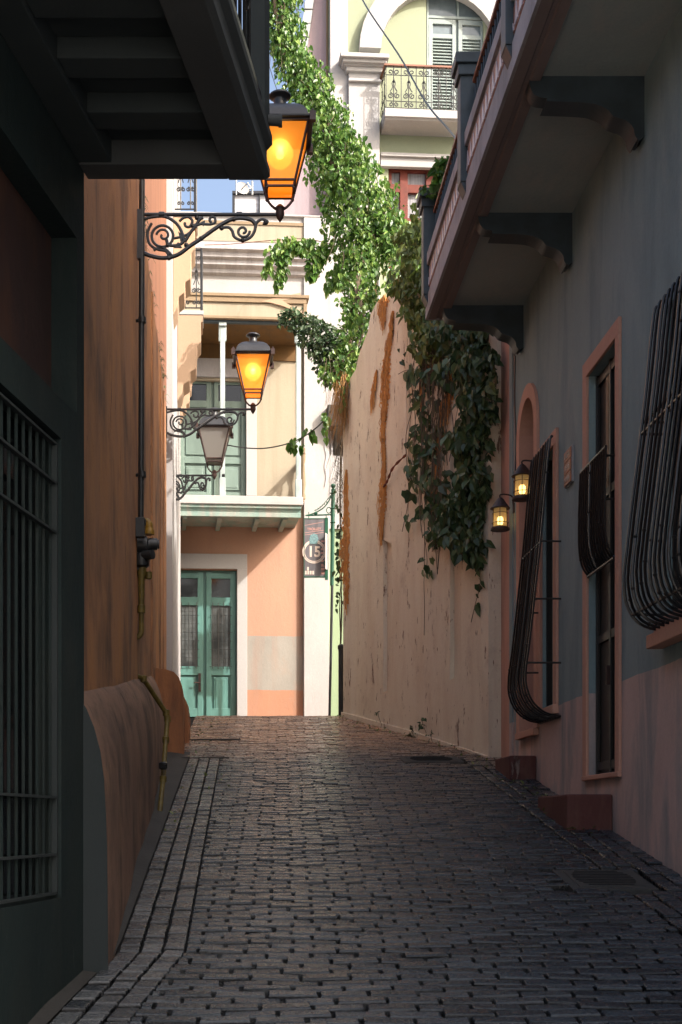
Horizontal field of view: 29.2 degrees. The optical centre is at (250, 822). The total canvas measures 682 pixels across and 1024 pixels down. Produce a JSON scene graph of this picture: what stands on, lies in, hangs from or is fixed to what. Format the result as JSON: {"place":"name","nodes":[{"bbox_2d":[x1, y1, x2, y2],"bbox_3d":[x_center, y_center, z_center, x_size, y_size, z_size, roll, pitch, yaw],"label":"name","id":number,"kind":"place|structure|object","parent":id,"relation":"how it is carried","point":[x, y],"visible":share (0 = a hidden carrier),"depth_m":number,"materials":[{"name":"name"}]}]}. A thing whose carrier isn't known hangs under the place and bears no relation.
{"place":"outdoors","nodes":[
{"label":"outdoors","id":0,"kind":"place"},
{"bbox_2d":[180,0,305,212],"label":"sky","id":1,"kind":"structure","parent":0,"point":[213,195],"materials":[{"name":"blue"}]},
{"bbox_2d":[47,715,681,1023],"bbox_3d":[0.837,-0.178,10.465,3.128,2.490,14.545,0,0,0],"label":"lane paving","id":2,"kind":"structure","parent":0,"point":[318,826],"depth_m":6.62,"materials":[{"name":"grey stone"}]},
{"bbox_2d":[28,751,190,1023],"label":"cement fillet","id":3,"kind":"object","parent":2,"relation":"on","point":[58,1001],"visible":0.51,"depth_m":7.68,"materials":[{"name":"concrete"}]},
{"bbox_2d":[50,758,219,1023],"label":"gutter paving","id":4,"kind":"structure","parent":2,"relation":"on","point":[123,986],"depth_m":6.32,"materials":[{"name":"grey stone"}]},
{"bbox_2d":[182,739,240,759],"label":"drain kerb","id":5,"kind":"structure","parent":2,"relation":"on","point":[211,740],"depth_m":14.00,"materials":[{"name":"concrete"}]},
{"bbox_2d":[338,644,342,715],"bbox_3d":[1.205,-1.864,17.300,0.090,1.000,0.086,0,0,0],"label":"black bollard","id":6,"kind":"object","parent":2,"relation":"on","point":[340,677],"visible":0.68,"depth_m":17.27,"materials":[{"name":"metal"}]},
{"bbox_2d":[164,715,594,832],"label":"fallen leaves","id":7,"kind":"object","parent":2,"relation":"on","point":[461,754],"visible":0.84,"depth_m":11.79,"materials":[{"name":"brown plant"}]},
{"bbox_2d":[400,756,463,763],"bbox_3d":[1.720,-0.584,12.390,0.560,0.108,0.420,0,0,0],"label":"utility cover","id":8,"kind":"object","parent":2,"relation":"on","point":[433,759],"visible":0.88,"depth_m":12.32,"materials":[{"name":"metal"}]},
{"bbox_2d":[463,756,681,935],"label":"gutter paving","id":9,"kind":"structure","parent":2,"relation":"on","point":[605,849],"depth_m":8.05,"materials":[{"name":"grey stone"}]},
{"bbox_2d":[495,756,535,779],"bbox_3d":[2.313,-0.364,11.390,0.227,0.407,0.660,0,0,0],"label":"door step","id":10,"kind":"object","parent":9,"relation":"on","point":[517,767],"depth_m":11.06,"materials":[{"name":"red paint"}]},
{"bbox_2d":[538,794,611,831],"bbox_3d":[2.273,0.031,9.175,0.307,0.442,0.890,0,0,0],"label":"door step","id":11,"kind":"object","parent":9,"relation":"on","point":[581,811],"depth_m":8.73,"materials":[{"name":"red paint"}]},
{"bbox_2d":[552,870,658,894],"bbox_3d":[1.960,0.330,7.235,0.460,0.120,0.490,0,0,0],"label":"utility cover","id":12,"kind":"object","parent":2,"relation":"on","point":[632,882],"visible":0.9,"depth_m":7.16,"materials":[{"name":"metal"}]},
{"bbox_2d":[362,0,454,138],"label":"cable","id":13,"kind":"object","parent":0,"point":[434,113],"visible":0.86,"depth_m":16.63,"materials":[{"name":"black rubber"}]},
{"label":"cross street","id":14,"kind":"structure","parent":0,"visible":0},
{"bbox_2d":[284,0,327,215],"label":"lilac building","id":15,"kind":"structure","parent":14,"relation":"on","point":[315,16],"depth_m":24.15,"materials":[{"name":"paint"}]},
{"bbox_2d":[232,191,283,212],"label":"rooftop shed","id":16,"kind":"structure","parent":15,"relation":"on","point":[255,202],"depth_m":24.00,"materials":[{"name":"white paint"}]},
{"bbox_2d":[236,181,252,194],"bbox_3d":[-0.096,-11.412,23.352,0.307,0.383,0.526,0,0,0],"label":"satellite dish","id":17,"kind":"object","parent":16,"relation":"on","point":[242,188],"visible":1,"depth_m":23.41,"materials":[{"name":"white paint"}]},
{"bbox_2d":[302,484,335,715],"bbox_3d":[1.067,-3.330,20.178,0.518,3.832,0.215,0,0,0],"label":"hanging sign","id":18,"kind":"object","parent":14,"relation":"on","point":[315,551],"visible":0.94,"depth_m":20.18,"materials":[{"name":"grey metal"}]},
{"bbox_2d":[332,435,342,643],"bbox_3d":[1.229,-3.780,17.990,0.178,3.121,0.117,0,0,-20],"label":"corner creeper","id":19,"kind":"object","parent":14,"relation":"on","point":[338,536],"visible":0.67,"depth_m":17.99,"materials":[{"name":"green plant"}]},
{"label":"ground","id":20,"kind":"structure","parent":0,"visible":0},
{"bbox_2d":[83,173,190,977],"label":"orange wall","id":21,"kind":"structure","parent":20,"relation":"on","point":[123,725],"depth_m":7.44,"materials":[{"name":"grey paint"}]},
{"bbox_2d":[135,179,145,537],"bbox_3d":[-0.815,-3.698,9.600,0.099,3.204,0.061,0,0,0],"label":"drainpipe","id":22,"kind":"object","parent":21,"relation":"attached to","point":[140,522],"visible":0.7,"depth_m":9.58,"materials":[{"name":"black metal"}]},
{"bbox_2d":[137,518,158,639],"bbox_3d":[-0.790,-2.038,9.777,0.229,1.346,0.156,0,0,20],"label":"gas regulator","id":23,"kind":"object","parent":21,"relation":"attached to","point":[146,548],"visible":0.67,"depth_m":9.75,"materials":[{"name":"metal"}]},
{"bbox_2d":[138,674,170,810],"bbox_3d":[-0.753,-0.591,9.832,0.268,1.074,0.787,0,0,0],"label":"gas pipe","id":24,"kind":"object","parent":21,"relation":"attached to","point":[165,738],"visible":0.97,"depth_m":9.97,"materials":[{"name":"brown metal"}]},
{"bbox_2d":[138,179,170,402],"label":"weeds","id":25,"kind":"object","parent":21,"relation":"on","point":[160,348],"visible":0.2,"depth_m":13.37,"materials":[{"name":"green plant"}]},
{"bbox_2d":[166,332,274,437],"bbox_3d":[-0.365,-5.157,15.400,1.302,1.236,0.504,0,0,0],"label":"street lamp","id":26,"kind":"object","parent":21,"relation":"attached to","point":[252,363],"visible":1,"depth_m":15.30,"materials":[{"name":"orange glass"}]},
{"bbox_2d":[137,89,315,260],"bbox_3d":[-0.179,-4.754,9.600,1.302,1.236,0.504,0,0,0],"label":"street lamp","id":27,"kind":"object","parent":21,"relation":"attached to","point":[290,147],"visible":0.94,"depth_m":9.58,"materials":[{"name":"black metal"}]},
{"bbox_2d":[0,0,281,1023],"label":"dark house","id":28,"kind":"structure","parent":20,"relation":"on","point":[134,88],"depth_m":5.07,"materials":[{"name":"grey paint"}]},
{"bbox_2d":[0,392,57,903],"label":"window","id":29,"kind":"structure","parent":28,"relation":"in","point":[20,471],"depth_m":4.95,"materials":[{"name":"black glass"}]},
{"bbox_2d":[145,179,165,403],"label":"orange house","id":30,"kind":"structure","parent":20,"relation":"on","point":[155,192],"depth_m":14.25,"materials":[{"name":"paint"}]},
{"bbox_2d":[166,179,203,678],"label":"white house","id":31,"kind":"structure","parent":20,"relation":"on","point":[184,330],"depth_m":16.16,"materials":[{"name":"paint"}]},
{"bbox_2d":[176,407,233,500],"bbox_3d":[-0.665,-4.908,17.400,0.882,1.236,0.504,0,0,0],"label":"street lamp","id":32,"kind":"object","parent":31,"relation":"attached to","point":[214,435],"visible":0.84,"depth_m":17.28,"materials":[{"name":"black metal"}]},
{"bbox_2d":[227,410,332,448],"bbox_3d":[0.389,-5.170,17.189,1.412,0.499,0.087,0,0,6],"label":"cable","id":33,"kind":"object","parent":32,"relation":"attached to","point":[278,445],"visible":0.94,"depth_m":17.19,"materials":[{"name":"black rubber"}]},
{"bbox_2d":[285,412,331,456],"bbox_3d":[0.770,-5.101,17.141,0.613,0.576,0.213,0,0,13],"label":"cable creeper","id":34,"kind":"object","parent":33,"relation":"hanging from","point":[291,449],"visible":0.97,"depth_m":17.14,"materials":[{"name":"green plant"}]},
{"bbox_2d":[180,211,323,716],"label":"building","id":35,"kind":"structure","parent":20,"relation":"on","point":[241,589],"depth_m":21.44,"materials":[{"name":"beige paint"}]},
{"bbox_2d":[180,553,246,716],"bbox_3d":[-0.793,-2.907,21.436,1.482,2.986,0.174,0,0,-4],"label":"double door","id":36,"kind":"structure","parent":35,"relation":"in","point":[213,604],"depth_m":21.45,"materials":[{"name":"teal paint"}]},
{"bbox_2d":[180,358,256,495],"bbox_3d":[-1.009,-6.461,21.413,2.231,2.272,0.189,0,0,-4],"label":"balcony door","id":37,"kind":"structure","parent":35,"relation":"in","point":[240,463],"depth_m":21.46,"materials":[{"name":"green paint"}]},
{"bbox_2d":[208,238,328,244],"bbox_3d":[0.495,-8.624,19.645,0.734,1.299,3.444,0,0,-32],"label":"cable","id":38,"kind":"object","parent":35,"relation":"attached to","point":[252,242],"visible":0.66,"depth_m":20.82,"materials":[{"name":"black rubber"}]},
{"bbox_2d":[303,217,349,715],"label":"white pier","id":39,"kind":"structure","parent":20,"relation":"on","point":[316,617],"depth_m":21.42,"materials":[{"name":"paint"}]},
{"bbox_2d":[328,0,495,362],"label":"green building","id":40,"kind":"structure","parent":20,"relation":"on","point":[399,124],"depth_m":24.04,"materials":[{"name":"paint"}]},
{"bbox_2d":[388,169,432,283],"bbox_3d":[3.240,-11.013,24.230,1.394,2.280,0.109,0,0,-4],"label":"red window","id":41,"kind":"structure","parent":40,"relation":"in","point":[410,181],"depth_m":24.17,"materials":[{"name":"wood"}]},
{"bbox_2d":[426,0,482,109],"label":"french window","id":42,"kind":"structure","parent":40,"relation":"in","point":[452,26],"depth_m":24.25,"materials":[{"name":"grey paint"}]},
{"bbox_2d":[338,293,500,757],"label":"cream wall","id":43,"kind":"structure","parent":20,"relation":"on","point":[403,669],"depth_m":14.77,"materials":[{"name":"paint"}]},
{"bbox_2d":[325,415,343,513],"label":"dead roots","id":44,"kind":"object","parent":43,"relation":"attached to","point":[340,470],"visible":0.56,"depth_m":16.98,"materials":[{"name":"plant"}]},
{"bbox_2d":[321,367,352,453],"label":"dry grass","id":45,"kind":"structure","parent":43,"relation":"attached to","point":[337,402],"depth_m":16.51,"materials":[{"name":"brown plant"}]},
{"bbox_2d":[260,0,420,413],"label":"climbing vine","id":46,"kind":"object","parent":43,"relation":"attached to","point":[343,173],"visible":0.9,"depth_m":17.25,"materials":[{"name":"green plant"}]},
{"bbox_2d":[277,306,355,387],"bbox_3d":[0.868,-6.126,16.809,1.055,1.131,0.486,0,0,0],"label":"hanging shrub","id":47,"kind":"object","parent":46,"relation":"attached to","point":[318,346],"visible":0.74,"depth_m":16.79,"materials":[{"name":"green plant"}]},
{"bbox_2d":[383,454,405,486],"bbox_3d":[1.633,-4.002,14.861,0.050,0.193,0.734,0,0,-14],"label":"root","id":48,"kind":"object","parent":43,"relation":"attached to","point":[392,468],"visible":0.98,"depth_m":14.87,"materials":[{"name":"brown plant"}]},
{"bbox_2d":[406,329,409,456],"bbox_3d":[1.756,-4.919,14.531,0.012,1.709,0.101,0,0,-15],"label":"conduit","id":49,"kind":"object","parent":43,"relation":"attached to","point":[406,389],"visible":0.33,"depth_m":14.55,"materials":[{"name":"brown metal"}]},
{"bbox_2d":[407,725,415,736],"bbox_3d":[1.779,-0.977,14.312,0.098,0.181,0.159,0,0,-19],"label":"seedling","id":50,"kind":"object","parent":43,"relation":"attached to","point":[412,731],"visible":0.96,"depth_m":14.32,"materials":[{"name":"green plant"}]},
{"bbox_2d":[417,717,426,731],"bbox_3d":[1.849,-1.046,14.038,0.096,0.173,0.156,0,0,-40],"label":"seedling","id":51,"kind":"object","parent":43,"relation":"on","point":[421,726],"visible":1,"depth_m":14.04,"materials":[{"name":"green plant"}]},
{"bbox_2d":[376,194,503,628],"bbox_3d":[1.887,-4.383,13.520,0.528,4.822,2.658,0,0,-16],"label":"hanging ivy","id":52,"kind":"object","parent":43,"relation":"attached to","point":[468,363],"visible":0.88,"depth_m":13.19,"materials":[{"name":"green plant"}]},
{"bbox_2d":[501,342,513,757],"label":"pink house","id":53,"kind":"structure","parent":20,"relation":"on","point":[507,537],"depth_m":12.32,"materials":[{"name":"paint"}]},
{"bbox_2d":[416,0,681,876],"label":"grey house","id":54,"kind":"structure","parent":20,"relation":"on","point":[551,235],"depth_m":8.89,"materials":[{"name":"paint"}]},
{"bbox_2d":[419,156,448,199],"bbox_3d":[1.725,-5.495,11.531,0.461,0.793,0.353,0,0,0],"label":"balcony plant","id":55,"kind":"object","parent":54,"relation":"on","point":[437,170],"visible":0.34,"depth_m":11.46,"materials":[{"name":"green plant"}]},
{"bbox_2d":[490,493,514,531],"bbox_3d":[2.310,-2.857,12.007,0.209,0.338,0.184,0,0,-36],"label":"wall lantern","id":56,"kind":"object","parent":54,"relation":"attached to","point":[500,504],"depth_m":11.97,"materials":[{"name":"metal"}]},
{"bbox_2d":[514,355,517,492],"bbox_3d":[2.394,-3.787,11.743,0.027,1.626,0.287,0,0,9],"label":"cable","id":57,"kind":"object","parent":54,"relation":"attached to","point":[515,413],"visible":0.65,"depth_m":11.87,"materials":[{"name":"black rubber"}]},
{"bbox_2d":[511,460,530,501],"bbox_3d":[2.316,-2.885,10.980,0.236,0.338,0.184,0,0,0],"label":"wall lantern","id":58,"kind":"object","parent":54,"relation":"attached to","point":[521,472],"depth_m":10.95,"materials":[{"name":"metal"}]},
{"bbox_2d":[515,383,539,739],"bbox_3d":[2.554,-2.275,11.375,0.348,3.070,0.840,0,0,0],"label":"arched door","id":59,"kind":"structure","parent":54,"relation":"in","point":[528,424],"depth_m":11.66,"materials":[{"name":"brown wood"}]},
{"bbox_2d":[507,428,560,723],"bbox_3d":[2.338,-1.965,10.559,0.385,2.290,0.742,0,0,0],"label":"window","id":60,"kind":"structure","parent":54,"relation":"in","point":[534,526],"depth_m":10.54,"materials":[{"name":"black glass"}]},
{"bbox_2d":[564,445,573,488],"bbox_3d":[2.416,-2.697,9.895,0.029,0.275,0.226,0,0,0],"label":"street plaque","id":61,"kind":"object","parent":54,"relation":"attached to","point":[568,467],"visible":1,"depth_m":9.84,"materials":[{"name":"white paint"}]},
{"bbox_2d":[578,316,621,780],"bbox_3d":[2.446,-1.805,8.995,0.207,3.010,0.930,0,0,0],"label":"door","id":62,"kind":"structure","parent":54,"relation":"in","point":[600,479],"depth_m":9.00,"materials":[{"name":"paint"}]},
{"bbox_2d":[622,273,681,648],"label":"window","id":63,"kind":"structure","parent":54,"relation":"in","point":[667,629],"depth_m":7.32,"materials":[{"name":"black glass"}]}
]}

